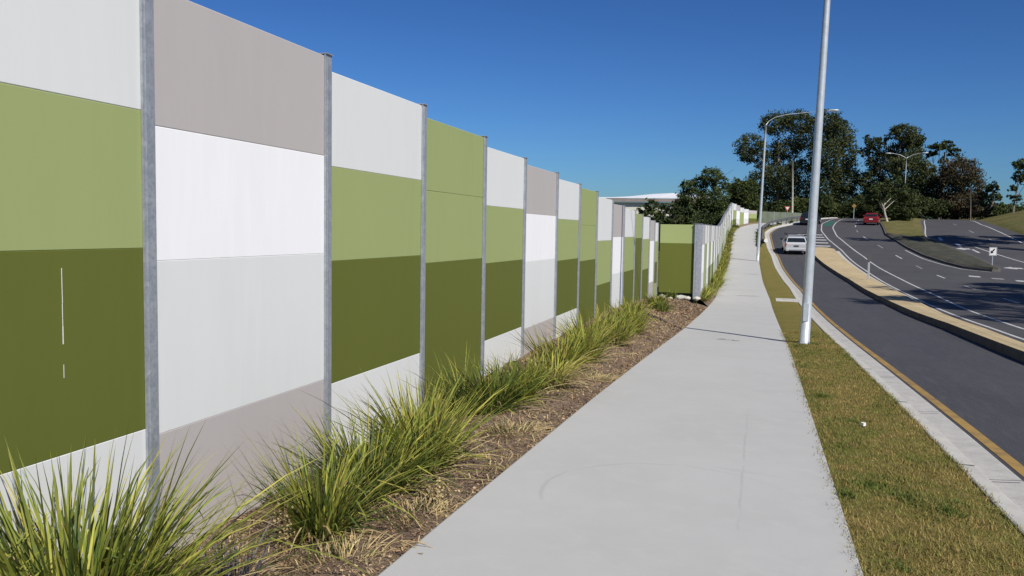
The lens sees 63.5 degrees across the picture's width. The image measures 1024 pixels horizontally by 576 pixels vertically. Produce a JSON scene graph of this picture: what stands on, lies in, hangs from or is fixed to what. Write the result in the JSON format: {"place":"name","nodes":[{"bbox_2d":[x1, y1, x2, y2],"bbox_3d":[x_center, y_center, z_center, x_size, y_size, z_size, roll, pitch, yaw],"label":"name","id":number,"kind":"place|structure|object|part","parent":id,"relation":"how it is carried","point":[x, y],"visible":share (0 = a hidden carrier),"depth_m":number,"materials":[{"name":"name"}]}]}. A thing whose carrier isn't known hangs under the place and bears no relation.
{"place":"outdoors","nodes":[
{"label":"outdoors","id":0,"kind":"place"},
{"bbox_2d":[189,0,1023,205],"label":"sky","id":1,"kind":"structure","parent":0,"point":[617,98],"materials":[{"name":"blue"}]},
{"bbox_2d":[378,221,862,575],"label":"footpath","id":2,"kind":"structure","parent":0,"point":[689,450],"depth_m":5.80,"materials":[{"name":"concrete"}]},
{"bbox_2d":[400,540,433,553],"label":"dry sprig","id":3,"kind":"object","parent":2,"relation":"on","point":[406,541],"visible":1,"depth_m":4.42,"materials":[{"name":"beige plant"}]},
{"bbox_2d":[760,216,800,246],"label":"guard rail","id":4,"kind":"object","parent":2,"relation":"on","point":[762,240],"visible":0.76,"depth_m":90.81,"materials":[{"name":"metal"}]},
{"bbox_2d":[657,210,1023,568],"bbox_3d":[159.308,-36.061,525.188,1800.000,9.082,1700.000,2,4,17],"label":"ground","id":5,"kind":"structure","parent":0,"point":[1013,222],"depth_m":94.38,"materials":[{"name":"green plant"}]},
{"bbox_2d":[0,0,702,556],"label":"noise wall","id":6,"kind":"structure","parent":5,"relation":"on","point":[220,228],"depth_m":5.80,"materials":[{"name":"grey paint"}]},
{"bbox_2d":[159,296,706,575],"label":"garden bed","id":7,"kind":"object","parent":5,"relation":"on","point":[411,536],"visible":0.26,"depth_m":6.28,"materials":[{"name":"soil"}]},
{"bbox_2d":[0,500,240,575],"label":"grass clump","id":8,"kind":"object","parent":7,"relation":"on","point":[37,574],"visible":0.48,"depth_m":3.70,"materials":[{"name":"green plant"}]},
{"bbox_2d":[0,418,371,575],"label":"grass clump","id":9,"kind":"object","parent":7,"relation":"on","point":[92,551],"visible":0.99,"depth_m":3.83,"materials":[{"name":"green plant"}]},
{"bbox_2d":[166,518,290,575],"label":"grass clump","id":10,"kind":"object","parent":7,"relation":"on","point":[245,570],"visible":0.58,"depth_m":4.39,"materials":[{"name":"plant"}]},
{"bbox_2d":[217,526,249,570],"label":"dead plant","id":11,"kind":"object","parent":7,"relation":"on","point":[237,539],"visible":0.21,"depth_m":4.59,"materials":[{"name":"beige plant"}]},
{"bbox_2d":[262,480,301,554],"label":"dead plant","id":12,"kind":"object","parent":7,"relation":"on","point":[274,520],"visible":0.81,"depth_m":4.83,"materials":[{"name":"beige plant"}]},
{"bbox_2d":[211,421,447,565],"bbox_3d":[-1.182,1.227,5.096,1.573,0.768,1.773,2,4,17],"label":"grass clump","id":13,"kind":"object","parent":7,"relation":"on","point":[330,513],"visible":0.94,"depth_m":4.95,"materials":[{"name":"green plant"}]},
{"bbox_2d":[274,529,409,575],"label":"grass clump","id":14,"kind":"object","parent":7,"relation":"on","point":[357,540],"visible":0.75,"depth_m":4.63,"materials":[{"name":"plant"}]},
{"bbox_2d":[237,396,494,514],"bbox_3d":[-0.840,1.183,5.808,1.930,0.836,1.953,-3,5,-42],"label":"grass clump","id":15,"kind":"object","parent":7,"relation":"on","point":[393,458],"visible":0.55,"depth_m":5.81,"materials":[{"name":"green plant"}]},
{"bbox_2d":[283,361,532,487],"bbox_3d":[-0.743,1.046,6.455,2.188,0.944,2.104,2,4,17],"label":"grass clump","id":16,"kind":"object","parent":7,"relation":"on","point":[428,411],"visible":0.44,"depth_m":6.40,"materials":[{"name":"green plant"}]},
{"bbox_2d":[370,490,473,532],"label":"grass clump","id":17,"kind":"object","parent":7,"relation":"on","point":[425,506],"visible":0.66,"depth_m":5.33,"materials":[{"name":"plant"}]},
{"bbox_2d":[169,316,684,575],"bbox_3d":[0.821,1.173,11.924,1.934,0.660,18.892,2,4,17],"label":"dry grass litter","id":18,"kind":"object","parent":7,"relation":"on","point":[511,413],"visible":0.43,"depth_m":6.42,"materials":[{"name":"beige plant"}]},
{"bbox_2d":[379,394,491,441],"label":"grass clump","id":19,"kind":"object","parent":7,"relation":"on","point":[451,419],"visible":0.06,"depth_m":7.51,"materials":[{"name":"green plant"}]},
{"bbox_2d":[424,478,453,504],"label":"dead plant","id":20,"kind":"object","parent":7,"relation":"on","point":[436,490],"visible":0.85,"depth_m":5.52,"materials":[{"name":"beige plant"}]},
{"bbox_2d":[398,346,506,418],"bbox_3d":[-0.439,1.009,8.641,1.292,0.856,1.423,5,5,41],"label":"grass clump","id":21,"kind":"object","parent":7,"relation":"on","point":[455,398],"visible":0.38,"depth_m":8.54,"materials":[{"name":"green plant"}]},
{"bbox_2d":[415,345,566,419],"bbox_3d":[-0.267,0.989,8.689,1.680,0.824,1.710,-1,4,-23],"label":"grass clump","id":22,"kind":"object","parent":7,"relation":"on","point":[502,397],"visible":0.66,"depth_m":8.53,"materials":[{"name":"green plant"}]},
{"bbox_2d":[472,417,554,442],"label":"grass clump","id":23,"kind":"object","parent":7,"relation":"on","point":[504,424],"visible":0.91,"depth_m":7.66,"materials":[{"name":"plant"}]},
{"bbox_2d":[460,347,607,404],"bbox_3d":[0.237,1.012,9.276,1.905,0.720,1.750,2,4,17],"label":"grass clump","id":24,"kind":"object","parent":7,"relation":"on","point":[532,393],"visible":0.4,"depth_m":9.19,"materials":[{"name":"green plant"}]},
{"bbox_2d":[483,344,604,392],"bbox_3d":[0.343,0.977,10.126,1.765,0.639,1.723,0,4,-15],"label":"grass clump","id":25,"kind":"object","parent":7,"relation":"on","point":[565,373],"visible":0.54,"depth_m":10.00,"materials":[{"name":"green plant"}]},
{"bbox_2d":[506,320,613,371],"bbox_3d":[0.707,0.773,11.565,1.838,0.832,1.751,2,4,17],"label":"grass clump","id":26,"kind":"object","parent":7,"relation":"on","point":[573,351],"visible":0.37,"depth_m":11.41,"materials":[{"name":"green plant"}]},
{"bbox_2d":[540,302,630,350],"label":"grass clump","id":27,"kind":"object","parent":7,"relation":"on","point":[595,324],"visible":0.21,"depth_m":13.49,"materials":[{"name":"green plant"}]},
{"bbox_2d":[550,318,644,363],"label":"grass clump","id":28,"kind":"object","parent":7,"relation":"on","point":[597,343],"visible":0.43,"depth_m":12.27,"materials":[{"name":"green plant"}]},
{"bbox_2d":[572,370,622,384],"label":"grass clump","id":29,"kind":"object","parent":7,"relation":"on","point":[606,377],"visible":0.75,"depth_m":10.91,"materials":[{"name":"beige plant"}]},
{"bbox_2d":[572,311,655,345],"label":"grass clump","id":30,"kind":"object","parent":7,"relation":"on","point":[619,342],"visible":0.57,"depth_m":14.34,"materials":[{"name":"green plant"}]},
{"bbox_2d":[567,302,671,337],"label":"grass clump","id":31,"kind":"object","parent":7,"relation":"on","point":[609,319],"visible":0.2,"depth_m":15.52,"materials":[{"name":"green plant"}]},
{"bbox_2d":[602,301,658,325],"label":"grass clump","id":32,"kind":"object","parent":7,"relation":"on","point":[628,308],"visible":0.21,"depth_m":18.01,"materials":[{"name":"green plant"}]},
{"bbox_2d":[618,297,653,313],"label":"grass clump","id":33,"kind":"object","parent":7,"relation":"on","point":[637,308],"visible":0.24,"depth_m":20.04,"materials":[{"name":"green plant"}]},
{"bbox_2d":[606,303,666,336],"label":"grass clump","id":34,"kind":"object","parent":7,"relation":"on","point":[641,322],"visible":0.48,"depth_m":16.66,"materials":[{"name":"green plant"}]},
{"bbox_2d":[642,293,671,305],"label":"grass clump","id":35,"kind":"object","parent":7,"relation":"on","point":[657,298],"visible":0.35,"depth_m":24.21,"materials":[{"name":"green plant"}]},
{"bbox_2d":[645,296,679,312],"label":"grass clump","id":36,"kind":"object","parent":7,"relation":"on","point":[658,307],"visible":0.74,"depth_m":22.64,"materials":[{"name":"green plant"}]},
{"bbox_2d":[664,290,679,298],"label":"grass clump","id":37,"kind":"object","parent":7,"relation":"on","point":[674,295],"visible":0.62,"depth_m":28.91,"materials":[{"name":"green plant"}]},
{"bbox_2d":[676,295,685,299],"bbox_3d":[5.903,0.331,29.062,0.472,0.180,0.259,2,4,17],"label":"rock","id":38,"kind":"object","parent":7,"relation":"on","point":[681,297],"visible":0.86,"depth_m":28.96,"materials":[{"name":"white stone"}]},
{"bbox_2d":[601,193,697,217],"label":"warehouse","id":39,"kind":"structure","parent":5,"relation":"on","point":[632,202],"depth_m":119.50,"materials":[{"name":"white metal"}]},
{"bbox_2d":[636,197,670,231],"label":"garden tree","id":40,"kind":"object","parent":5,"relation":"on","point":[650,210],"visible":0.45,"depth_m":70.92,"materials":[{"name":"green plant"}]},
{"bbox_2d":[656,203,700,238],"bbox_3d":[12.988,-4.394,64.993,3.639,5.206,2.887,1,4,3],"label":"garden tree","id":41,"kind":"object","parent":5,"relation":"on","point":[688,212],"visible":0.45,"depth_m":64.44,"materials":[{"name":"green plant"}]},
{"bbox_2d":[669,166,732,222],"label":"garden tree","id":42,"kind":"object","parent":5,"relation":"on","point":[702,202],"visible":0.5,"depth_m":96.69,"materials":[{"name":"green plant"}]},
{"bbox_2d":[695,209,737,228],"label":"shrub","id":43,"kind":"object","parent":5,"relation":"on","point":[711,219],"visible":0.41,"depth_m":88.59,"materials":[{"name":"green plant"}]},
{"bbox_2d":[693,202,756,304],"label":"noise wall","id":44,"kind":"structure","parent":5,"relation":"on","point":[714,237],"depth_m":49.02,"materials":[{"name":"grey paint"}]},
{"bbox_2d":[692,222,758,305],"bbox_3d":[17.011,-3.598,64.193,3.107,4.028,73.180,2,4,18],"label":"garden bed","id":45,"kind":"object","parent":5,"relation":"on","point":[708,303],"visible":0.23,"depth_m":62.06,"materials":[{"name":"soil"}]},
{"bbox_2d":[686,289,718,301],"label":"grass clump","id":46,"kind":"object","parent":45,"relation":"on","point":[704,298],"visible":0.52,"depth_m":30.20,"materials":[{"name":"green plant"}]},
{"bbox_2d":[692,287,718,298],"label":"grass clump","id":47,"kind":"object","parent":45,"relation":"on","point":[709,293],"visible":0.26,"depth_m":31.66,"materials":[{"name":"green plant"}]},
{"bbox_2d":[702,283,719,293],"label":"grass clump","id":48,"kind":"object","parent":45,"relation":"on","point":[704,287],"visible":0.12,"depth_m":33.30,"materials":[{"name":"green plant"}]},
{"bbox_2d":[706,283,722,291],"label":"grass clump","id":49,"kind":"object","parent":45,"relation":"on","point":[714,287],"visible":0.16,"depth_m":36.28,"materials":[{"name":"green plant"}]},
{"bbox_2d":[710,279,726,286],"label":"grass clump","id":50,"kind":"object","parent":45,"relation":"on","point":[722,281],"visible":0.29,"depth_m":39.23,"materials":[{"name":"green plant"}]},
{"bbox_2d":[708,280,731,288],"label":"grass clump","id":51,"kind":"object","parent":45,"relation":"on","point":[714,282],"visible":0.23,"depth_m":37.74,"materials":[{"name":"green plant"}]},
{"bbox_2d":[711,274,731,283],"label":"grass clump","id":52,"kind":"object","parent":45,"relation":"on","point":[718,279],"visible":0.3,"depth_m":40.88,"materials":[{"name":"green plant"}]},
{"bbox_2d":[723,177,762,220],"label":"garden tree","id":53,"kind":"object","parent":5,"relation":"on","point":[742,193],"visible":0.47,"depth_m":111.80,"materials":[{"name":"green plant"}]},
{"bbox_2d":[749,198,768,214],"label":"shrub","id":54,"kind":"object","parent":5,"relation":"on","point":[764,205],"visible":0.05,"depth_m":118.09,"materials":[{"name":"green plant"}]},
{"bbox_2d":[732,108,823,216],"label":"gum tree","id":55,"kind":"object","parent":5,"relation":"on","point":[772,181],"visible":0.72,"depth_m":135.31,"materials":[{"name":"green plant"}]},
{"bbox_2d":[766,200,790,212],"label":"shrub","id":56,"kind":"object","parent":5,"relation":"on","point":[778,206],"visible":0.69,"depth_m":115.34,"materials":[{"name":"green plant"}]},
{"bbox_2d":[761,211,801,222],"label":"noise wall","id":57,"kind":"structure","parent":5,"relation":"on","point":[769,216],"depth_m":100.86,"materials":[{"name":"concrete"}]},
{"bbox_2d":[791,160,793,212],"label":"power pole","id":58,"kind":"object","parent":5,"relation":"on","point":[792,190],"visible":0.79,"depth_m":106.44,"materials":[{"name":"grey"}]},
{"bbox_2d":[785,196,808,212],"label":"shrub","id":59,"kind":"object","parent":5,"relation":"on","point":[800,205],"visible":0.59,"depth_m":117.54,"materials":[{"name":"green plant"}]},
{"bbox_2d":[803,109,861,217],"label":"gum tree","id":60,"kind":"object","parent":5,"relation":"on","point":[836,130],"visible":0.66,"depth_m":129.65,"materials":[{"name":"green plant"}]},
{"bbox_2d":[821,203,851,217],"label":"shrub","id":61,"kind":"object","parent":5,"relation":"on","point":[838,210],"visible":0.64,"depth_m":125.92,"materials":[{"name":"green plant"}]},
{"bbox_2d":[738,201,962,219],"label":"wood","id":62,"kind":"object","parent":5,"relation":"on","point":[926,217],"depth_m":154.46,"materials":[{"name":"green plant"}]},
{"bbox_2d":[855,123,940,217],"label":"gum tree","id":63,"kind":"object","parent":5,"relation":"on","point":[911,141],"visible":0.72,"depth_m":124.30,"materials":[{"name":"green plant"}]},
{"bbox_2d":[926,139,962,218],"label":"umbrella tree","id":64,"kind":"object","parent":5,"relation":"on","point":[936,146],"visible":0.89,"depth_m":133.94,"materials":[{"name":"green plant"}]},
{"bbox_2d":[925,152,990,219],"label":"brown tree","id":65,"kind":"object","parent":5,"relation":"on","point":[959,180],"visible":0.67,"depth_m":119.38,"materials":[{"name":"grey plant"}]},
{"bbox_2d":[975,181,1004,217],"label":"tree","id":66,"kind":"object","parent":5,"relation":"on","point":[992,199],"visible":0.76,"depth_m":117.42,"materials":[{"name":"green plant"}]},
{"bbox_2d":[968,207,1012,218],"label":"shrub","id":67,"kind":"object","parent":5,"relation":"on","point":[1010,209],"visible":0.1,"depth_m":131.43,"materials":[{"name":"green plant"}]},
{"bbox_2d":[978,206,1007,217],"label":"shrub","id":68,"kind":"object","parent":5,"relation":"on","point":[1003,210],"visible":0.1,"depth_m":119.15,"materials":[{"name":"green plant"}]},
{"bbox_2d":[1004,202,1023,211],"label":"shrub","id":69,"kind":"object","parent":5,"relation":"on","point":[1019,208],"visible":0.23,"depth_m":135.35,"materials":[{"name":"green plant"}]},
{"bbox_2d":[1006,158,1023,212],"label":"sapling gum","id":70,"kind":"object","parent":5,"relation":"on","point":[1018,164],"visible":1,"depth_m":112.11,"materials":[{"name":"green plant"}]},
{"bbox_2d":[756,225,1023,575],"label":"verge","id":71,"kind":"structure","parent":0,"point":[788,316],"depth_m":6.00,"materials":[{"name":"green plant"}]},
{"bbox_2d":[775,298,797,301],"bbox_3d":[10.836,0.520,32.662,0.820,0.146,1.300,2,4,17],"label":"drain pit","id":72,"kind":"object","parent":71,"relation":"on","point":[785,299],"visible":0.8,"depth_m":32.49,"materials":[{"name":"concrete"}]},
{"bbox_2d":[756,109,839,261],"bbox_3d":[20.512,-7.230,59.582,5.323,11.048,0.334,2,4,17],"label":"street lamp","id":73,"kind":"object","parent":71,"relation":"on","point":[760,212],"visible":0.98,"depth_m":60.21,"materials":[{"name":"metal"}]},
{"bbox_2d":[797,0,830,343],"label":"street lamp","id":74,"kind":"object","parent":71,"relation":"on","point":[805,326],"visible":0.95,"depth_m":15.91,"materials":[{"name":"metal"}]},
{"bbox_2d":[769,218,1023,481],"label":"road","id":75,"kind":"structure","parent":0,"point":[978,387],"depth_m":15.55,"materials":[{"name":"grey asphalt"}]},
{"bbox_2d":[780,233,806,253],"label":"estate car","id":76,"kind":"object","parent":75,"relation":"on","point":[790,242],"visible":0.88,"depth_m":66.91,"materials":[{"name":"white paint"}]},
{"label":"rear window","id":77,"kind":"part","parent":76,"relation":"part of","materials":[{"name":"black glass"}]},
{"bbox_2d":[807,191,836,215],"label":"shrub","id":78,"kind":"object","parent":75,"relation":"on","point":[826,203],"visible":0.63,"depth_m":121.31,"materials":[{"name":"green plant"}]},
{"bbox_2d":[764,217,1023,534],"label":"kerb","id":79,"kind":"structure","parent":75,"relation":"on","point":[962,446],"depth_m":8.13,"materials":[{"name":"concrete"}]},
{"bbox_2d":[961,464,1023,480],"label":"kerb joint","id":80,"kind":"object","parent":79,"relation":"on","point":[994,479],"visible":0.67,"depth_m":6.42,"materials":[{"name":"grey concrete"}]},
{"bbox_2d":[770,228,1023,476],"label":"road marking","id":81,"kind":"object","parent":75,"relation":"on","point":[1013,463],"visible":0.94,"depth_m":9.81,"materials":[{"name":"yellow paint"}]},
{"bbox_2d":[815,254,1023,361],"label":"median kerb","id":82,"kind":"structure","parent":75,"relation":"on","point":[1011,351],"depth_m":22.47,"materials":[{"name":"concrete"}]},
{"bbox_2d":[815,248,1023,348],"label":"median","id":83,"kind":"object","parent":75,"relation":"on","point":[832,258],"visible":0.98,"depth_m":38.44,"materials":[{"name":"beige concrete"}]},
{"bbox_2d":[867,256,869,279],"bbox_3d":[19.238,-1.085,44.655,0.140,1.320,0.078,2,4,17],"label":"median post","id":84,"kind":"object","parent":83,"relation":"on","point":[868,259],"visible":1,"depth_m":44.62,"materials":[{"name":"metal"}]},
{"bbox_2d":[816,218,1023,342],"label":"road","id":85,"kind":"structure","parent":0,"point":[986,295],"depth_m":57.27,"materials":[{"name":"grey asphalt"}]},
{"bbox_2d":[799,212,821,224],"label":"sedan car","id":86,"kind":"object","parent":85,"relation":"on","point":[803,218],"visible":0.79,"depth_m":95.47,"materials":[{"name":"black paint"}]},
{"bbox_2d":[824,221,835,225],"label":"road marking","id":87,"kind":"object","parent":85,"relation":"on","point":[829,223],"visible":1,"depth_m":98.92,"materials":[{"name":"green paint"}]},
{"bbox_2d":[842,194,871,218],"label":"shrub","id":88,"kind":"object","parent":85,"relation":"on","point":[858,211],"visible":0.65,"depth_m":124.98,"materials":[{"name":"green plant"}]},
{"bbox_2d":[863,213,881,224],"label":"hatchback car","id":89,"kind":"object","parent":85,"relation":"on","point":[871,218],"visible":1,"depth_m":95.06,"materials":[{"name":"red paint"}]},
{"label":"rear window","id":90,"kind":"part","parent":89,"relation":"part of","materials":[{"name":"black glass"}]},
{"bbox_2d":[863,198,894,217],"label":"shrub","id":91,"kind":"object","parent":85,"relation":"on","point":[876,208],"visible":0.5,"depth_m":121.19,"materials":[{"name":"green plant"}]},
{"bbox_2d":[880,219,925,236],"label":"island kerb","id":92,"kind":"structure","parent":85,"relation":"on","point":[883,227],"depth_m":89.80,"materials":[{"name":"concrete"}]},
{"bbox_2d":[880,218,924,236],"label":"island grass","id":93,"kind":"structure","parent":92,"relation":"on","point":[912,227],"depth_m":89.37,"materials":[{"name":"green plant"}]},
{"bbox_2d":[865,175,917,221],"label":"leaning tree","id":94,"kind":"object","parent":93,"relation":"on","point":[887,189],"visible":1,"depth_m":98.73,"materials":[{"name":"green plant"}]},
{"bbox_2d":[884,190,921,216],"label":"shrub","id":95,"kind":"object","parent":93,"relation":"on","point":[893,204],"visible":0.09,"depth_m":112.44,"materials":[{"name":"green plant"}]},
{"bbox_2d":[887,197,921,220],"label":"shrub","id":96,"kind":"object","parent":93,"relation":"on","point":[903,211],"visible":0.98,"depth_m":101.34,"materials":[{"name":"green plant"}]},
{"bbox_2d":[885,152,927,190],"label":"street lamp","id":97,"kind":"object","parent":85,"relation":"on","point":[906,161],"visible":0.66,"depth_m":109.79,"materials":[{"name":"metal"}]},
{"bbox_2d":[821,218,1023,339],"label":"road marking","id":98,"kind":"object","parent":85,"relation":"on","point":[921,300],"visible":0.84,"depth_m":33.84,"materials":[{"name":"white paint"}]},
{"bbox_2d":[915,193,937,218],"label":"shrub","id":99,"kind":"object","parent":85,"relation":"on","point":[925,206],"visible":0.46,"depth_m":117.60,"materials":[{"name":"green plant"}]},
{"bbox_2d":[832,219,1023,328],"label":"road marking","id":100,"kind":"object","parent":85,"relation":"on","point":[923,289],"visible":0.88,"depth_m":40.02,"materials":[{"name":"white paint"}]},
{"bbox_2d":[833,249,1023,344],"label":"median kerb","id":101,"kind":"structure","parent":85,"relation":"on","point":[839,254],"depth_m":31.86,"materials":[{"name":"concrete"}]},
{"bbox_2d":[926,198,953,218],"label":"shrub","id":102,"kind":"object","parent":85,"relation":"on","point":[942,210],"visible":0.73,"depth_m":118.69,"materials":[{"name":"green plant"}]},
{"bbox_2d":[886,234,1000,271],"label":"island kerb","id":103,"kind":"structure","parent":85,"relation":"on","point":[943,261],"depth_m":61.41,"materials":[{"name":"concrete"}]},
{"bbox_2d":[886,233,997,268],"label":"island planting","id":104,"kind":"object","parent":103,"relation":"on","point":[930,247],"visible":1,"depth_m":66.61,"materials":[{"name":"green plant"}]},
{"bbox_2d":[989,247,996,264],"bbox_3d":[32.526,-2.059,55.952,0.460,1.380,0.084,2,4,17],"label":"keep left sign","id":105,"kind":"object","parent":104,"relation":"on","point":[992,251],"visible":0.91,"depth_m":55.89,"materials":[{"name":"white metal"}]},
{"bbox_2d":[970,185,970,220],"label":"utility pole","id":106,"kind":"object","parent":85,"relation":"on","point":[970,202],"visible":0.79,"depth_m":106.01,"materials":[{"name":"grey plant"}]},
{"bbox_2d":[952,198,991,218],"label":"shrub","id":107,"kind":"object","parent":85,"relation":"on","point":[979,209],"visible":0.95,"depth_m":116.93,"materials":[{"name":"green plant"}]}
]}

